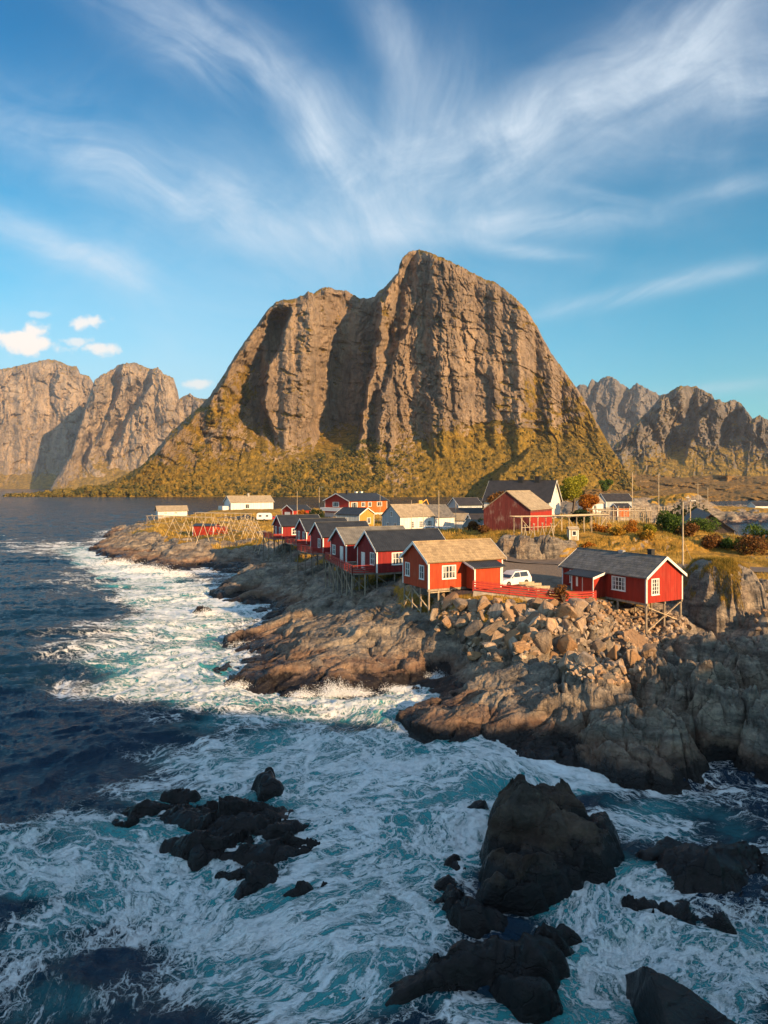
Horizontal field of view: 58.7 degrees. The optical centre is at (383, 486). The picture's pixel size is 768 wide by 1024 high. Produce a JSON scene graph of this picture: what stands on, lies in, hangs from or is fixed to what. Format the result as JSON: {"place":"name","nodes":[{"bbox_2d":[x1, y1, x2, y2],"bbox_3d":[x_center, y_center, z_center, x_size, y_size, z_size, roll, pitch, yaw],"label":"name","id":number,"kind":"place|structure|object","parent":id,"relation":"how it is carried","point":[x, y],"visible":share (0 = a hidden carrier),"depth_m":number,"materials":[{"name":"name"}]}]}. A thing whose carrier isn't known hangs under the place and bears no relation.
{"place":"outdoors","nodes":[
{"label":"outdoors","id":0,"kind":"place"},
{"bbox_2d":[0,359,92,488],"bbox_3d":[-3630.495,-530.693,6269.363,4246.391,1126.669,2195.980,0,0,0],"label":"mountain","id":1,"kind":"structure","parent":0,"point":[43,403],"depth_m":5566.11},
{"bbox_2d":[51,362,205,488],"bbox_3d":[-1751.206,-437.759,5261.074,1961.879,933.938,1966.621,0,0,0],"label":"mountain","id":2,"kind":"structure","parent":0,"point":[134,415],"depth_m":4667.53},
{"bbox_2d":[6,249,641,497],"bbox_3d":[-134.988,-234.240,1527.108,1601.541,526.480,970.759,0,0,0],"label":"mountain","id":3,"kind":"structure","parent":0,"point":[441,355],"depth_m":1271.75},
{"bbox_2d":[2,399,645,496],"bbox_3d":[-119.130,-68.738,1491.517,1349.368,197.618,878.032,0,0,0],"label":"woods","id":4,"kind":"object","parent":3,"relation":"on","point":[305,466],"visible":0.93,"depth_m":1167.96,"materials":[{"name":"green plant"}]},
{"bbox_2d":[0,489,767,1023],"bbox_3d":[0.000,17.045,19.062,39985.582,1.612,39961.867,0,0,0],"label":"water","id":5,"kind":"structure","parent":0,"point":[116,697],"depth_m":33.43,"materials":[{"name":"liquid"}]},
{"bbox_2d":[112,788,201,827],"bbox_3d":[-12.086,17.846,36.452,5.792,2.716,3.533,0,0,-30],"label":"sea rock","id":6,"kind":"object","parent":5,"relation":"in","point":[135,813],"visible":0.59,"depth_m":36.00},
{"bbox_2d":[157,795,319,899],"bbox_3d":[-6.878,17.492,32.636,11.032,3.412,9.167,0,0,0],"label":"sea rock","id":7,"kind":"object","parent":5,"relation":"in","point":[218,828],"visible":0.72,"depth_m":32.21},
{"bbox_2d":[251,770,283,801],"bbox_3d":[-6.585,17.742,38.864,2.509,2.918,2.598,0,0,0],"label":"sea rock","id":8,"kind":"object","parent":5,"relation":"in","point":[267,786],"visible":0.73,"depth_m":38.36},
{"bbox_2d":[92,558,444,699],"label":"spray","id":9,"kind":"object","parent":5,"relation":"on","point":[338,691],"visible":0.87,"depth_m":57.75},
{"bbox_2d":[283,880,327,897],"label":"sea rock","id":10,"kind":"object","parent":5,"relation":"in","point":[302,887],"visible":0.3,"depth_m":28.45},
{"bbox_2d":[428,854,465,903],"bbox_3d":[2.541,17.787,28.977,3.229,2.825,4.929,0,0,0],"label":"sea rock","id":11,"kind":"object","parent":5,"relation":"in","point":[442,883],"visible":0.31,"depth_m":28.77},
{"bbox_2d":[362,922,581,1023],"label":"sea rock","id":12,"kind":"object","parent":5,"relation":"in","point":[524,975],"visible":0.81,"depth_m":23.32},
{"bbox_2d":[440,883,507,939],"bbox_3d":[3.544,17.571,26.797,3.825,3.260,3.390,0,0,0],"label":"sea rock","id":13,"kind":"object","parent":5,"relation":"in","point":[471,917],"visible":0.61,"depth_m":26.20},
{"bbox_2d":[467,800,488,809],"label":"sea rock","id":14,"kind":"object","parent":5,"relation":"in","point":[479,804],"visible":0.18,"depth_m":35.58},
{"bbox_2d":[475,774,624,916],"bbox_3d":[6.946,16.552,30.888,8.066,5.296,10.825,0,0,42],"label":"sea rock","id":15,"kind":"object","parent":5,"relation":"in","point":[544,847],"visible":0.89,"depth_m":29.75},
{"bbox_2d":[635,836,681,860],"bbox_3d":[12.718,17.846,31.492,3.450,2.710,2.601,0,0,0],"label":"sea rock","id":16,"kind":"object","parent":5,"relation":"in","point":[653,853],"visible":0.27,"depth_m":31.30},
{"bbox_2d":[625,966,735,1023],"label":"sea rock","id":17,"kind":"object","parent":5,"relation":"in","point":[653,996],"visible":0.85,"depth_m":21.48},
{"bbox_2d":[621,840,767,934],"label":"sea rock","id":18,"kind":"object","parent":5,"relation":"in","point":[719,867],"visible":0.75,"depth_m":28.77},
{"bbox_2d":[0,0,767,419],"label":"sky","id":19,"kind":"structure","parent":0,"point":[173,173],"materials":[{"name":"blue"}]},
{"bbox_2d":[88,504,767,795],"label":"ground","id":20,"kind":"structure","parent":0,"point":[692,703],"depth_m":58.11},
{"bbox_2d":[154,505,188,518],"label":"white house","id":21,"kind":"structure","parent":20,"relation":"on","point":[177,510],"depth_m":248.66,"materials":[{"name":"clear wood"}]},
{"bbox_2d":[192,524,227,536],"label":"red shed","id":22,"kind":"structure","parent":20,"relation":"on","point":[197,528],"depth_m":181.97,"materials":[{"name":"wood"}]},
{"bbox_2d":[218,493,273,509],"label":"white house","id":23,"kind":"structure","parent":20,"relation":"on","point":[247,501],"depth_m":310.43,"materials":[{"name":"clear wood"}]},
{"bbox_2d":[263,514,319,562],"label":"fishing cabin","id":24,"kind":"object","parent":20,"relation":"on","point":[284,525],"visible":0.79,"depth_m":133.60,"materials":[{"name":"red wood"}]},
{"bbox_2d":[281,504,311,514],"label":"red garage","id":25,"kind":"structure","parent":20,"relation":"on","point":[289,509],"depth_m":228.45,"materials":[{"name":"wood"}]},
{"bbox_2d":[284,517,346,561],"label":"fishing cabin","id":26,"kind":"object","parent":20,"relation":"on","point":[303,527],"visible":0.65,"depth_m":120.19,"materials":[{"name":"red wood"}]},
{"bbox_2d":[297,521,368,577],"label":"fishing cabin","id":27,"kind":"object","parent":20,"relation":"on","point":[320,533],"visible":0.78,"depth_m":105.05,"materials":[{"name":"red wood"}]},
{"bbox_2d":[325,552,374,596],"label":"raised deck","id":28,"kind":"structure","parent":20,"relation":"on","point":[352,570],"depth_m":83.12,"materials":[{"name":"red paint"}]},
{"bbox_2d":[320,490,388,517],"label":"red house","id":29,"kind":"structure","parent":20,"relation":"on","point":[376,503],"depth_m":228.09,"materials":[{"name":"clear wood"}]},
{"bbox_2d":[334,507,375,525],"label":"ochre house","id":30,"kind":"structure","parent":20,"relation":"on","point":[358,514],"depth_m":176.75,"materials":[{"name":"yellow wood"}]},
{"bbox_2d":[328,525,404,583],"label":"fishing cabin","id":31,"kind":"object","parent":20,"relation":"on","point":[343,541],"visible":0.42,"depth_m":91.12,"materials":[{"name":"red wood"}]},
{"bbox_2d":[354,528,445,588],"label":"fishing cabin","id":32,"kind":"object","parent":20,"relation":"on","point":[381,551],"visible":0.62,"depth_m":80.94,"materials":[{"name":"red wood"}]},
{"bbox_2d":[392,552,402,564],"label":"window","id":33,"kind":"structure","parent":32,"relation":"in","point":[395,555],"depth_m":80.16,"materials":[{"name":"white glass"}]},
{"bbox_2d":[381,504,434,528],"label":"white house","id":34,"kind":"structure","parent":20,"relation":"on","point":[395,514],"depth_m":153.17,"materials":[{"name":"clear wood"}]},
{"bbox_2d":[428,608,441,623],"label":"boulder","id":35,"kind":"object","parent":20,"relation":"on","point":[435,613],"visible":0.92,"depth_m":65.25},
{"bbox_2d":[426,504,455,528],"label":"white shed","id":36,"kind":"structure","parent":20,"relation":"on","point":[446,516],"depth_m":157.67,"materials":[{"name":"grey wood"}]},
{"bbox_2d":[125,512,758,560],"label":"grass","id":37,"kind":"structure","parent":20,"relation":"on","point":[379,524],"depth_m":189.02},
{"bbox_2d":[441,592,458,610],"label":"boulder","id":38,"kind":"object","parent":20,"relation":"on","point":[450,597],"visible":0.89,"depth_m":65.86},
{"bbox_2d":[399,538,506,616],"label":"fishing cabin","id":39,"kind":"object","parent":20,"relation":"on","point":[437,566],"visible":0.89,"depth_m":68.24,"materials":[{"name":"red wood"}]},
{"bbox_2d":[441,565,456,579],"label":"window","id":40,"kind":"structure","parent":39,"relation":"in","point":[448,571],"depth_m":67.53,"materials":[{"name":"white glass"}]},
{"bbox_2d":[453,513,468,528],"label":"white shed","id":41,"kind":"structure","parent":20,"relation":"on","point":[459,520],"depth_m":159.39,"materials":[{"name":"wood"}]},
{"bbox_2d":[453,598,468,611],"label":"boulder","id":42,"kind":"object","parent":20,"relation":"on","point":[460,604],"visible":0.99,"depth_m":64.07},
{"bbox_2d":[454,616,468,627],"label":"boulder","id":43,"kind":"object","parent":20,"relation":"on","point":[461,621],"visible":0.92,"depth_m":63.15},
{"bbox_2d":[447,497,482,507],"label":"grey house","id":44,"kind":"structure","parent":20,"relation":"on","point":[464,502],"depth_m":217.94,"materials":[{"name":"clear wood"}]},
{"bbox_2d":[449,508,483,513],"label":"long warehouse","id":45,"kind":"structure","parent":20,"relation":"on","point":[469,510],"depth_m":181.14,"materials":[{"name":"concrete"}]},
{"bbox_2d":[467,599,478,612],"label":"boulder","id":46,"kind":"object","parent":20,"relation":"on","point":[472,605],"visible":0.78,"depth_m":63.73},
{"bbox_2d":[464,620,483,639],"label":"boulder","id":47,"kind":"object","parent":20,"relation":"on","point":[474,628],"visible":0.76,"depth_m":61.09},
{"bbox_2d":[477,596,492,612],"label":"boulder","id":48,"kind":"object","parent":20,"relation":"on","point":[485,603],"visible":0.69,"depth_m":62.83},
{"bbox_2d":[481,642,496,652],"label":"boulder","id":49,"kind":"object","parent":20,"relation":"on","point":[490,647],"visible":0.72,"depth_m":57.56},
{"bbox_2d":[480,620,504,640],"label":"boulder","id":50,"kind":"object","parent":20,"relation":"on","point":[487,632],"visible":0.51,"depth_m":60.18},
{"bbox_2d":[488,603,503,618],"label":"boulder","id":51,"kind":"object","parent":20,"relation":"on","point":[496,610],"visible":0.77,"depth_m":61.80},
{"bbox_2d":[491,630,503,648],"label":"boulder","id":52,"kind":"object","parent":20,"relation":"on","point":[497,637],"visible":0.69,"depth_m":58.62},
{"bbox_2d":[495,534,516,556],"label":"rock outcrop","id":53,"kind":"object","parent":20,"relation":"on","point":[505,544],"visible":0.41,"depth_m":101.56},
{"bbox_2d":[502,608,514,620],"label":"boulder","id":54,"kind":"object","parent":20,"relation":"on","point":[508,613],"visible":0.81,"depth_m":60.69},
{"bbox_2d":[504,629,521,648],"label":"boulder","id":55,"kind":"object","parent":20,"relation":"on","point":[515,633],"visible":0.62,"depth_m":58.03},
{"bbox_2d":[502,569,531,587],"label":"parked car","id":56,"kind":"object","parent":20,"relation":"on","point":[513,577],"visible":0.65,"depth_m":72.04,"materials":[{"name":"white paint"}]},
{"bbox_2d":[472,580,562,601],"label":"board fence","id":57,"kind":"object","parent":20,"relation":"on","point":[477,593],"visible":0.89,"depth_m":65.38,"materials":[{"name":"red paint"}]},
{"bbox_2d":[483,490,552,530],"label":"red barn","id":58,"kind":"structure","parent":20,"relation":"on","point":[501,510],"depth_m":120.82,"materials":[{"name":"wood"}]},
{"bbox_2d":[513,604,527,617],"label":"boulder","id":59,"kind":"object","parent":20,"relation":"on","point":[517,608],"visible":0.56,"depth_m":61.61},
{"bbox_2d":[512,640,530,653],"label":"boulder","id":60,"kind":"object","parent":20,"relation":"on","point":[519,647],"visible":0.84,"depth_m":55.20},
{"bbox_2d":[482,476,562,517],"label":"white house","id":61,"kind":"structure","parent":20,"relation":"on","point":[548,492],"depth_m":173.59,"materials":[{"name":"clear wood"}]},
{"bbox_2d":[512,535,545,558],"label":"rock outcrop","id":62,"kind":"object","parent":20,"relation":"on","point":[526,547],"visible":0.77,"depth_m":100.40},
{"bbox_2d":[296,521,767,617],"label":"grass","id":63,"kind":"structure","parent":20,"relation":"on","point":[720,563],"depth_m":84.38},
{"bbox_2d":[524,611,547,623],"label":"boulder","id":64,"kind":"object","parent":20,"relation":"on","point":[532,615],"visible":0.27,"depth_m":59.46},
{"bbox_2d":[512,515,562,534],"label":"drying rack","id":65,"kind":"object","parent":20,"relation":"on","point":[536,516],"visible":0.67,"depth_m":110.76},
{"bbox_2d":[534,629,551,653],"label":"boulder","id":66,"kind":"object","parent":20,"relation":"on","point":[543,640],"visible":0.98,"depth_m":55.51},
{"bbox_2d":[537,600,553,615],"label":"boulder","id":67,"kind":"object","parent":20,"relation":"on","point":[545,607],"visible":0.38,"depth_m":60.25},
{"bbox_2d":[533,535,564,558],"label":"rock outcrop","id":68,"kind":"object","parent":20,"relation":"on","point":[549,547],"visible":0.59,"depth_m":101.80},
{"bbox_2d":[546,618,557,634],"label":"boulder","id":69,"kind":"object","parent":20,"relation":"on","point":[551,624],"visible":0.73,"depth_m":56.95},
{"bbox_2d":[433,597,688,685],"bbox_3d":[17.839,13.515,59.083,26.345,6.281,24.285,0,0,0],"label":"rubble","id":70,"kind":"object","parent":20,"relation":"on","point":[593,669],"visible":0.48,"depth_m":58.29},
{"bbox_2d":[553,584,569,602],"bbox_3d":[16.931,10.617,65.154,1.231,2.786,1.979,0,0,37],"label":"dry bush","id":71,"kind":"object","parent":20,"relation":"on","point":[561,592],"visible":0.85,"depth_m":64.86,"materials":[{"name":"brown plant"}]},
{"bbox_2d":[555,605,577,619],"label":"boulder","id":72,"kind":"object","parent":20,"relation":"on","point":[565,610],"visible":0.87,"depth_m":57.73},
{"bbox_2d":[557,634,577,652],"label":"boulder","id":73,"kind":"object","parent":20,"relation":"on","point":[566,643],"visible":0.84,"depth_m":55.66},
{"bbox_2d":[557,650,578,673],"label":"boulder","id":74,"kind":"object","parent":20,"relation":"on","point":[568,657],"visible":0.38,"depth_m":50.58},
{"bbox_2d":[566,526,579,540],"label":"hut","id":75,"kind":"object","parent":20,"relation":"on","point":[572,532],"visible":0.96,"depth_m":106.00,"materials":[{"name":"white wood"}]},
{"bbox_2d":[559,474,588,511],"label":"birch tree","id":76,"kind":"object","parent":20,"relation":"on","point":[572,487],"visible":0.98,"depth_m":188.43,"materials":[{"name":"green plant"}]},
{"bbox_2d":[567,598,587,611],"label":"boulder","id":77,"kind":"object","parent":20,"relation":"on","point":[581,603],"visible":0.54,"depth_m":60.54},
{"bbox_2d":[550,514,608,532],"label":"drying rack","id":78,"kind":"object","parent":20,"relation":"on","point":[577,515],"visible":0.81,"depth_m":111.18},
{"bbox_2d":[574,616,586,633],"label":"boulder","id":79,"kind":"object","parent":20,"relation":"on","point":[580,622],"visible":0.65,"depth_m":57.47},
{"bbox_2d":[568,508,594,523],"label":"dark shrub","id":80,"kind":"object","parent":20,"relation":"on","point":[579,518],"visible":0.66,"depth_m":138.96,"materials":[{"name":"green plant"}]},
{"bbox_2d":[565,591,597,602],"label":"board fence","id":81,"kind":"object","parent":20,"relation":"on","point":[585,593],"visible":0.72,"depth_m":66.21,"materials":[{"name":"red paint"}]},
{"bbox_2d":[574,651,595,666],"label":"boulder","id":82,"kind":"object","parent":20,"relation":"on","point":[589,660],"visible":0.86,"depth_m":49.68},
{"bbox_2d":[578,493,599,513],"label":"rowan tree","id":83,"kind":"object","parent":20,"relation":"on","point":[588,501],"visible":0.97,"depth_m":166.78,"materials":[{"name":"orange plant"}]},
{"bbox_2d":[591,640,606,654],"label":"boulder","id":84,"kind":"object","parent":20,"relation":"on","point":[598,646],"visible":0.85,"depth_m":56.87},
{"bbox_2d":[560,497,662,522],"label":"rock outcrop","id":85,"kind":"object","parent":20,"relation":"on","point":[566,506],"visible":0.17,"depth_m":268.64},
{"bbox_2d":[606,644,618,659],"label":"boulder","id":86,"kind":"object","parent":20,"relation":"on","point":[612,654],"visible":0.89,"depth_m":56.35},
{"bbox_2d":[599,493,633,511],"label":"house","id":87,"kind":"structure","parent":20,"relation":"on","point":[609,499],"depth_m":206.71,"materials":[{"name":"wood"}]},
{"bbox_2d":[607,525,625,535],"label":"golden bush","id":88,"kind":"object","parent":20,"relation":"on","point":[617,530],"visible":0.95,"depth_m":108.59,"materials":[{"name":"yellow plant"}]},
{"bbox_2d":[589,508,644,522],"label":"drying rack","id":89,"kind":"object","parent":20,"relation":"on","point":[610,513],"visible":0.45,"depth_m":152.81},
{"bbox_2d":[609,503,631,519],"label":"orange hut","id":90,"kind":"object","parent":20,"relation":"on","point":[622,505],"visible":0.76,"depth_m":150.46,"materials":[{"name":"wood"}]},
{"bbox_2d":[558,547,686,634],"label":"fishing cabin","id":91,"kind":"object","parent":20,"relation":"on","point":[650,577],"visible":0.91,"depth_m":68.80,"materials":[{"name":"red wood"}]},
{"bbox_2d":[611,576,625,591],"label":"window","id":92,"kind":"structure","parent":91,"relation":"in","point":[618,583],"depth_m":68.80,"materials":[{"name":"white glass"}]},
{"bbox_2d":[651,578,659,595],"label":"window","id":93,"kind":"structure","parent":91,"relation":"in","point":[654,582],"depth_m":66.55,"materials":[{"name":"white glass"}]},
{"bbox_2d":[598,510,652,523],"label":"drying rack","id":94,"kind":"object","parent":20,"relation":"on","point":[602,511],"visible":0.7,"depth_m":142.79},
{"bbox_2d":[610,506,646,522],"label":"drying rack","id":95,"kind":"object","parent":20,"relation":"on","point":[629,517],"visible":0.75,"depth_m":134.79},
{"bbox_2d":[622,519,639,532],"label":"golden bush","id":96,"kind":"object","parent":20,"relation":"on","point":[631,528],"visible":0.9,"depth_m":111.59,"materials":[{"name":"orange plant"}]},
{"bbox_2d":[623,628,646,649],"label":"boulder","id":97,"kind":"object","parent":20,"relation":"on","point":[636,638],"visible":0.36,"depth_m":59.42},
{"bbox_2d":[630,650,641,667],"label":"boulder","id":98,"kind":"object","parent":20,"relation":"on","point":[635,657],"visible":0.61,"depth_m":52.27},
{"bbox_2d":[636,529,654,540],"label":"golden bush","id":99,"kind":"object","parent":20,"relation":"on","point":[648,534],"visible":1,"depth_m":105.72,"materials":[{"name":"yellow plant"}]},
{"bbox_2d":[642,643,656,658],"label":"boulder","id":100,"kind":"object","parent":20,"relation":"on","point":[648,648],"visible":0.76,"depth_m":52.39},
{"bbox_2d":[656,510,685,532],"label":"dark shrub","id":101,"kind":"object","parent":20,"relation":"on","point":[669,522],"visible":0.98,"depth_m":113.47,"materials":[{"name":"green plant"}]},
{"bbox_2d":[674,522,699,536],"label":"shrub","id":102,"kind":"object","parent":20,"relation":"on","point":[690,529],"visible":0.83,"depth_m":111.55,"materials":[{"name":"brown plant"}]},
{"bbox_2d":[682,500,695,569],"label":"street lamp","id":103,"kind":"object","parent":20,"relation":"on","point":[683,542],"visible":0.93,"depth_m":81.92,"materials":[{"name":"metal"}]},
{"bbox_2d":[649,493,741,523],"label":"rock outcrop","id":104,"kind":"object","parent":20,"relation":"on","point":[671,500],"visible":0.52,"depth_m":322.71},
{"bbox_2d":[686,517,721,532],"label":"shrub","id":105,"kind":"object","parent":20,"relation":"on","point":[702,524],"visible":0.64,"depth_m":117.28,"materials":[{"name":"green plant"}]},
{"bbox_2d":[680,508,737,534],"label":"rock","id":106,"kind":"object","parent":20,"relation":"on","point":[699,513],"depth_m":151.88,"materials":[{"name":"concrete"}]},
{"bbox_2d":[701,533,721,548],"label":"shrub","id":107,"kind":"object","parent":20,"relation":"on","point":[709,541],"visible":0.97,"depth_m":106.70,"materials":[{"name":"brown plant"}]},
{"bbox_2d":[674,559,767,637],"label":"rock outcrop","id":108,"kind":"object","parent":20,"relation":"on","point":[706,610],"visible":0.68,"depth_m":71.63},
{"bbox_2d":[719,537,744,550],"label":"shrub","id":109,"kind":"object","parent":20,"relation":"on","point":[727,542],"visible":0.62,"depth_m":107.12,"materials":[{"name":"green plant"}]},
{"bbox_2d":[733,534,767,555],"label":"shrub","id":110,"kind":"object","parent":20,"relation":"on","point":[750,543],"visible":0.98,"depth_m":103.29,"materials":[{"name":"brown plant"}]},
{"bbox_2d":[742,523,767,542],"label":"shrub","id":111,"kind":"object","parent":20,"relation":"on","point":[753,527],"visible":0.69,"depth_m":112.72,"materials":[{"name":"green plant"}]},
{"bbox_2d":[229,517,767,571],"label":"road","id":112,"kind":"structure","parent":0,"point":[754,569],"depth_m":96.74,"materials":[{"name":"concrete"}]},
{"bbox_2d":[598,479,613,490],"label":"green bush","id":113,"kind":"object","parent":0,"point":[606,484],"visible":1,"depth_m":418.64,"materials":[{"name":"green plant"}]},
{"bbox_2d":[577,376,663,447],"bbox_3d":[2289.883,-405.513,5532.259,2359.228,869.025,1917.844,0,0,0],"label":"mountain","id":114,"kind":"structure","parent":0,"point":[618,410],"depth_m":5028.14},
{"bbox_2d":[585,474,767,501],"bbox_3d":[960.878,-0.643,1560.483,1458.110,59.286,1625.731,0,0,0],"label":"hill","id":115,"kind":"structure","parent":0,"point":[726,488],"depth_m":1241.44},
{"bbox_2d":[612,385,767,477],"bbox_3d":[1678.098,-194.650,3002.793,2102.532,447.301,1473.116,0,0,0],"label":"mountain","id":116,"kind":"structure","parent":0,"point":[684,431],"depth_m":2535.97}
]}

